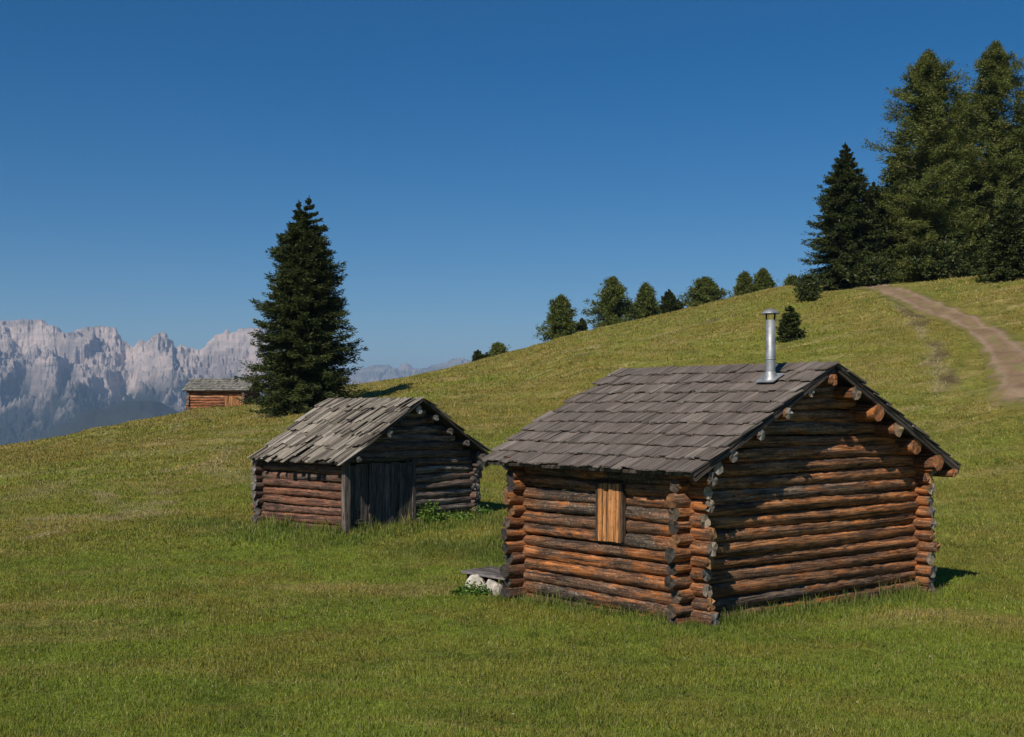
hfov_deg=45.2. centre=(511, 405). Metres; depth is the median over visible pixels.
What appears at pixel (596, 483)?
window frame
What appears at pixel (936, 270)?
shrub
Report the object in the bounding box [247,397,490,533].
hay barn
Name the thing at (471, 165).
sky
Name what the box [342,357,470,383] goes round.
distant mountains
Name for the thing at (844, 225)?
spruce tree
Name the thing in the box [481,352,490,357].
young spruce
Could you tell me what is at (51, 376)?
mountains
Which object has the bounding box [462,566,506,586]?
bench
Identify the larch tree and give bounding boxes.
[532,293,581,341]
[575,276,642,328]
[628,281,661,320]
[677,276,732,307]
[728,270,758,297]
[752,268,778,291]
[861,48,992,282]
[944,38,1023,273]
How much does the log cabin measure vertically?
5.440 m
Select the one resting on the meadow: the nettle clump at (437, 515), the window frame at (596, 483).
the nettle clump at (437, 515)
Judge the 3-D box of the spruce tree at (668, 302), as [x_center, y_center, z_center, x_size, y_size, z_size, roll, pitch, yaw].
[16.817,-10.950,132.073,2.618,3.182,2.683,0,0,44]
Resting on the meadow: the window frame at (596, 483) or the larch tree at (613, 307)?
the larch tree at (613, 307)
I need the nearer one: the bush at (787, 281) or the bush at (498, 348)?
the bush at (787, 281)
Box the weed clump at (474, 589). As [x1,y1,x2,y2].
[450,580,491,595]
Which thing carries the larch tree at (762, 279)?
on the meadow
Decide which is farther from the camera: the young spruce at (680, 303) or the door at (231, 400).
the young spruce at (680, 303)
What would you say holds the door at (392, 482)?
in the hay barn
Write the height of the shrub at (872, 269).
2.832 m
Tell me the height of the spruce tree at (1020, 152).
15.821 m
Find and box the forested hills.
[1,401,179,445]
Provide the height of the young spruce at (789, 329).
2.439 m
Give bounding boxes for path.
[853,283,1023,411]
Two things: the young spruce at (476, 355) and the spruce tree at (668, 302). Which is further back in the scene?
the young spruce at (476, 355)
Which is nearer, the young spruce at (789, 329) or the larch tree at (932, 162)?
the young spruce at (789, 329)
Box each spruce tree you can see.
[233,196,369,415]
[656,289,678,312]
[791,142,896,289]
[860,181,914,281]
[875,143,939,279]
[940,173,996,276]
[1007,107,1023,210]
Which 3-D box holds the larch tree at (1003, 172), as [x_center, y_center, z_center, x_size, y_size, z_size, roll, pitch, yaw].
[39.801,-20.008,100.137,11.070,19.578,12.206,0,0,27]
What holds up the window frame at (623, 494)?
in the log cabin
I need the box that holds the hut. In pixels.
[182,378,261,410]
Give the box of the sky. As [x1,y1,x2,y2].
[0,0,1023,373]
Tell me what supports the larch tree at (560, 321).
on the meadow
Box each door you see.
[225,396,242,406]
[372,461,411,525]
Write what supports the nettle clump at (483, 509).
on the meadow
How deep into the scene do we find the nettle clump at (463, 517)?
34.47 m
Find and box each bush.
[487,342,508,355]
[782,273,798,285]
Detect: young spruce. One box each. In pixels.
[471,350,483,361]
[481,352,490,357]
[576,318,588,330]
[675,299,683,309]
[775,305,808,341]
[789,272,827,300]
[969,194,1023,282]
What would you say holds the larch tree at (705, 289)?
on the meadow
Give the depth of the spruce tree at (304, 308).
73.83 m
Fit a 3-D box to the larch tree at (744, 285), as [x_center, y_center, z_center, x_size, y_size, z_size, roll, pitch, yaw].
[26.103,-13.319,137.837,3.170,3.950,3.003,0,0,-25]
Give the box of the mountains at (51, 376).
[0,318,365,443]
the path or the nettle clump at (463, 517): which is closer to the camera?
the nettle clump at (463, 517)
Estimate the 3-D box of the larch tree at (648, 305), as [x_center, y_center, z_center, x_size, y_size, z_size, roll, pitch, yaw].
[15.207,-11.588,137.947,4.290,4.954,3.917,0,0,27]
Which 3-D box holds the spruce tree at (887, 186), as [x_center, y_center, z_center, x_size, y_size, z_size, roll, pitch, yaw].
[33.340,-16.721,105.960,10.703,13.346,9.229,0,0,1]
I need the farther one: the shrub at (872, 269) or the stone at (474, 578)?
the shrub at (872, 269)
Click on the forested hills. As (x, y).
(119, 413)
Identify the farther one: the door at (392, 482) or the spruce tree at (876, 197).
the spruce tree at (876, 197)
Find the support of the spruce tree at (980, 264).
on the meadow
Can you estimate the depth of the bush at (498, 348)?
139.36 m
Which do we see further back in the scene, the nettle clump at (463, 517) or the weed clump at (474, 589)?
the nettle clump at (463, 517)
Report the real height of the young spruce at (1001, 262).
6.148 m
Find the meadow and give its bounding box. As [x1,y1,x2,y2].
[0,277,1023,736]
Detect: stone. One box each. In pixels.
[465,574,484,593]
[484,579,501,594]
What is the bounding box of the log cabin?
[480,308,960,625]
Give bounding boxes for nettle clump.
[416,499,445,523]
[444,510,479,520]
[469,504,492,514]
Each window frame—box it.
[596,483,597,539]
[621,485,625,541]
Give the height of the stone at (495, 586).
0.436 m
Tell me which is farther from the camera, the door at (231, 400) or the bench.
the door at (231, 400)
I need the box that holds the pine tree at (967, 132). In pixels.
[938,90,1004,238]
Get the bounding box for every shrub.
[837,254,905,286]
[904,238,979,280]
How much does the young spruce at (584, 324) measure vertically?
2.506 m
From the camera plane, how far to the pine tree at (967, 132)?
107.12 m

